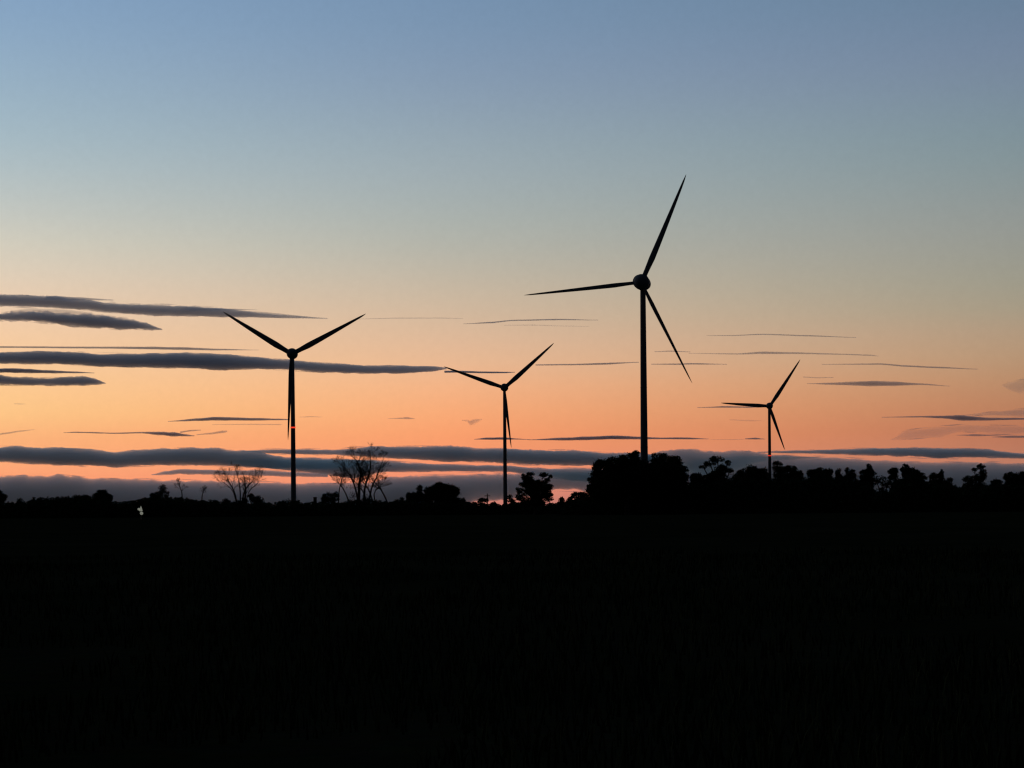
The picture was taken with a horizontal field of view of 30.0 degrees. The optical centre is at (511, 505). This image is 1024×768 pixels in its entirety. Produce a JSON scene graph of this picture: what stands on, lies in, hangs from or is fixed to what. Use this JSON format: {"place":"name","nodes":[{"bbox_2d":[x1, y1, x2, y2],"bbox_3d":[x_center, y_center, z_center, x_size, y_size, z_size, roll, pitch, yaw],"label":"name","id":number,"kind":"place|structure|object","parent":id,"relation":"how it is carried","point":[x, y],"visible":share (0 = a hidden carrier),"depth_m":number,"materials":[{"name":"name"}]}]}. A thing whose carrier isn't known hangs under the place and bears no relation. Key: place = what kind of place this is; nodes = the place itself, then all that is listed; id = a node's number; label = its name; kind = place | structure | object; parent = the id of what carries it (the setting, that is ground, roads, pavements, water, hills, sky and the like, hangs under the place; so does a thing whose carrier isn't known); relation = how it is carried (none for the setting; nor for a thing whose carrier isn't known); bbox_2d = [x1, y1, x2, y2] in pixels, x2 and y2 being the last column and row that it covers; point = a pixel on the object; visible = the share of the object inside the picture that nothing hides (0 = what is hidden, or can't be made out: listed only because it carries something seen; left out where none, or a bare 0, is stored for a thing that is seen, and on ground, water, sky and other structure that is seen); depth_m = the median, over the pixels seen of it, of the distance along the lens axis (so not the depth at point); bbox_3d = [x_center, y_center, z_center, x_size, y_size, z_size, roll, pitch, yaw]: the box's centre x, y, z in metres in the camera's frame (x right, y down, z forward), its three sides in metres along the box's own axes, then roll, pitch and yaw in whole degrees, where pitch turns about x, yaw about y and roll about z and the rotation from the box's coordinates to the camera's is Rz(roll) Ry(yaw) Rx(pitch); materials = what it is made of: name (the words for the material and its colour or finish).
{"place":"outdoors","nodes":[
{"label":"outdoors","id":0,"kind":"place"},
{"bbox_2d":[0,509,1023,767],"bbox_3d":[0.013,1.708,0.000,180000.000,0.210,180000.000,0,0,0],"label":"ground","id":1,"kind":"structure","parent":0,"point":[28,671],"depth_m":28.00,"materials":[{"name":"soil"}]},
{"bbox_2d":[0,490,7,504],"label":"round tree","id":2,"kind":"object","parent":1,"relation":"on","point":[3,497],"visible":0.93,"depth_m":399.33,"materials":[{"name":"black plant"}]},
{"bbox_2d":[92,489,113,515],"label":"domed tree","id":3,"kind":"object","parent":1,"relation":"on","point":[100,494],"visible":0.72,"depth_m":389.22,"materials":[{"name":"black plant"}]},
{"bbox_2d":[133,492,159,500],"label":"sloping bush","id":4,"kind":"object","parent":1,"relation":"on","point":[153,494],"visible":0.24,"depth_m":409.44,"materials":[{"name":"black plant"}]},
{"bbox_2d":[157,484,168,497],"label":"thin tree","id":5,"kind":"object","parent":1,"relation":"on","point":[162,489],"visible":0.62,"depth_m":429.67,"materials":[{"name":"black plant"}]},
{"bbox_2d":[174,478,186,497],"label":"bare tree","id":6,"kind":"object","parent":1,"relation":"on","point":[178,480],"visible":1,"depth_m":439.20,"materials":[{"name":"black plant"}]},
{"bbox_2d":[204,498,230,502],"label":"scrub bush","id":7,"kind":"object","parent":1,"relation":"on","point":[225,500],"visible":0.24,"depth_m":404.68,"materials":[{"name":"black plant"}]},
{"bbox_2d":[213,462,265,500],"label":"bare tree","id":8,"kind":"object","parent":1,"relation":"on","point":[245,479],"visible":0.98,"depth_m":399.94,"materials":[{"name":"black plant"}]},
{"bbox_2d":[233,497,248,503],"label":"scrub bush","id":9,"kind":"object","parent":1,"relation":"on","point":[243,500],"visible":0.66,"depth_m":391.73,"materials":[{"name":"black plant"}]},
{"bbox_2d":[247,493,264,503],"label":"bush","id":10,"kind":"object","parent":1,"relation":"on","point":[254,499],"visible":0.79,"depth_m":399.24,"materials":[{"name":"black plant"}]},
{"bbox_2d":[274,498,299,504],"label":"bush","id":11,"kind":"object","parent":1,"relation":"on","point":[287,502],"visible":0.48,"depth_m":410.39,"materials":[{"name":"black plant"}]},
{"bbox_2d":[224,312,364,500],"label":"wind turbine","id":12,"kind":"object","parent":1,"relation":"on","point":[292,354],"visible":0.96,"depth_m":988.67,"materials":[{"name":"paint"}]},
{"bbox_2d":[321,491,339,503],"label":"rounded bush","id":13,"kind":"object","parent":1,"relation":"on","point":[327,497],"visible":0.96,"depth_m":389.77,"materials":[{"name":"black plant"}]},
{"bbox_2d":[329,442,391,510],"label":"bare tree","id":14,"kind":"object","parent":1,"relation":"on","point":[360,476],"visible":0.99,"depth_m":384.82,"materials":[{"name":"black plant"}]},
{"bbox_2d":[346,498,383,510],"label":"scrub bush","id":15,"kind":"object","parent":1,"relation":"on","point":[368,500],"visible":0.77,"depth_m":377.78,"materials":[{"name":"black plant"}]},
{"bbox_2d":[389,497,404,503],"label":"scrub bush","id":16,"kind":"object","parent":1,"relation":"on","point":[400,499],"visible":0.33,"depth_m":395.02,"materials":[{"name":"black plant"}]},
{"bbox_2d":[406,485,424,506],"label":"spiky tree","id":17,"kind":"object","parent":1,"relation":"on","point":[417,495],"visible":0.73,"depth_m":384.47,"materials":[{"name":"black plant"}]},
{"bbox_2d":[422,481,465,510],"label":"broad tree","id":18,"kind":"object","parent":1,"relation":"on","point":[439,491],"visible":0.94,"depth_m":379.27,"materials":[{"name":"black plant"}]},
{"bbox_2d":[477,498,488,503],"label":"ragged bush","id":19,"kind":"object","parent":1,"relation":"on","point":[482,500],"visible":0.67,"depth_m":410.07,"materials":[{"name":"black plant"}]},
{"bbox_2d":[445,343,553,503],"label":"wind turbine","id":20,"kind":"object","parent":1,"relation":"on","point":[504,386],"visible":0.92,"depth_m":1283.71,"materials":[{"name":"paint"}]},
{"bbox_2d":[506,494,515,502],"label":"upright bush","id":21,"kind":"object","parent":1,"relation":"on","point":[510,499],"visible":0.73,"depth_m":399.70,"materials":[{"name":"black plant"}]},
{"bbox_2d":[0,476,1023,518],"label":"undergrowth","id":22,"kind":"object","parent":1,"relation":"on","point":[950,498],"visible":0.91,"depth_m":343.49,"materials":[{"name":"black plant"}]},
{"bbox_2d":[515,472,553,514],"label":"layered tree","id":23,"kind":"object","parent":1,"relation":"on","point":[538,491],"visible":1,"depth_m":359.45,"materials":[{"name":"black plant"}]},
{"bbox_2d":[558,496,564,513],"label":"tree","id":24,"kind":"object","parent":1,"relation":"on","point":[561,500],"visible":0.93,"depth_m":369.79,"materials":[{"name":"plant"}]},
{"bbox_2d":[566,491,587,500],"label":"side bush","id":25,"kind":"object","parent":1,"relation":"on","point":[575,494],"visible":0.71,"depth_m":364.16,"materials":[{"name":"black plant"}]},
{"bbox_2d":[527,175,691,461],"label":"wind turbine","id":26,"kind":"object","parent":1,"relation":"on","point":[641,283],"visible":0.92,"depth_m":688.86,"materials":[{"name":"paint"}]},
{"bbox_2d":[584,450,664,514],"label":"tree","id":27,"kind":"object","parent":1,"relation":"on","point":[622,478],"visible":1,"depth_m":329.07,"materials":[{"name":"black plant"}]},
{"bbox_2d":[631,452,689,513],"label":"leaning tree","id":28,"kind":"object","parent":1,"relation":"on","point":[672,488],"visible":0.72,"depth_m":333.40,"materials":[{"name":"black plant"}]},
{"bbox_2d":[688,472,719,513],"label":"tree","id":29,"kind":"object","parent":1,"relation":"on","point":[698,478],"visible":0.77,"depth_m":339.12,"materials":[{"name":"black plant"}]},
{"bbox_2d":[698,456,733,512],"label":"umbrella pine","id":30,"kind":"object","parent":1,"relation":"on","point":[721,470],"visible":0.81,"depth_m":349.78,"materials":[{"name":"black plant"}]},
{"bbox_2d":[726,464,771,509],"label":"rounded tree","id":31,"kind":"object","parent":1,"relation":"on","point":[755,472],"visible":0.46,"depth_m":344.37,"materials":[{"name":"black plant"}]},
{"bbox_2d":[723,360,799,478],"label":"wind turbine","id":32,"kind":"object","parent":1,"relation":"on","point":[769,406],"visible":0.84,"depth_m":1516.88,"materials":[{"name":"paint"}]},
{"bbox_2d":[771,460,784,473],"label":"hazy tree","id":33,"kind":"object","parent":1,"relation":"on","point":[779,468],"visible":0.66,"depth_m":379.48,"materials":[{"name":"black plant"}]},
{"bbox_2d":[772,465,804,512],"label":"sloping tree","id":34,"kind":"object","parent":1,"relation":"on","point":[794,471],"visible":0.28,"depth_m":349.44,"materials":[{"name":"black plant"}]},
{"bbox_2d":[806,467,835,512],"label":"flat tree","id":35,"kind":"object","parent":1,"relation":"on","point":[818,473],"visible":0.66,"depth_m":343.91,"materials":[{"name":"black plant"}]},
{"bbox_2d":[834,468,843,506],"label":"slim tree","id":36,"kind":"object","parent":1,"relation":"on","point":[838,474],"visible":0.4,"depth_m":347.76,"materials":[{"name":"black plant"}]},
{"bbox_2d":[843,467,858,495],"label":"notched tree","id":37,"kind":"object","parent":1,"relation":"on","point":[850,474],"visible":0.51,"depth_m":351.72,"materials":[{"name":"black plant"}]},
{"bbox_2d":[856,463,876,511],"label":"tall tree","id":38,"kind":"object","parent":1,"relation":"on","point":[867,476],"visible":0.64,"depth_m":349.78,"materials":[{"name":"black plant"}]},
{"bbox_2d":[874,475,891,493],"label":"gap tree","id":39,"kind":"object","parent":1,"relation":"on","point":[885,484],"visible":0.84,"depth_m":351.64,"materials":[{"name":"black plant"}]},
{"bbox_2d":[887,463,927,510],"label":"twin tree","id":40,"kind":"object","parent":1,"relation":"on","point":[913,476],"visible":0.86,"depth_m":341.10,"materials":[{"name":"black plant"}]},
{"bbox_2d":[927,469,953,497],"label":"spiked tree","id":41,"kind":"object","parent":1,"relation":"on","point":[939,476],"visible":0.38,"depth_m":354.53,"materials":[{"name":"black plant"}]},
{"bbox_2d":[962,463,989,504],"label":"gappy tree","id":42,"kind":"object","parent":1,"relation":"on","point":[969,480],"visible":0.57,"depth_m":349.62,"materials":[{"name":"black plant"}]},
{"bbox_2d":[989,479,1002,506],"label":"tree","id":43,"kind":"object","parent":1,"relation":"on","point":[996,481],"visible":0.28,"depth_m":344.22,"materials":[{"name":"black plant"}]},
{"bbox_2d":[1000,471,1023,510],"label":"edge tree","id":44,"kind":"object","parent":1,"relation":"on","point":[1010,477],"visible":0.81,"depth_m":339.55,"materials":[{"name":"black plant"}]},
{"bbox_2d":[0,0,1023,505],"label":"sky","id":45,"kind":"structure","parent":0,"point":[849,207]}
]}

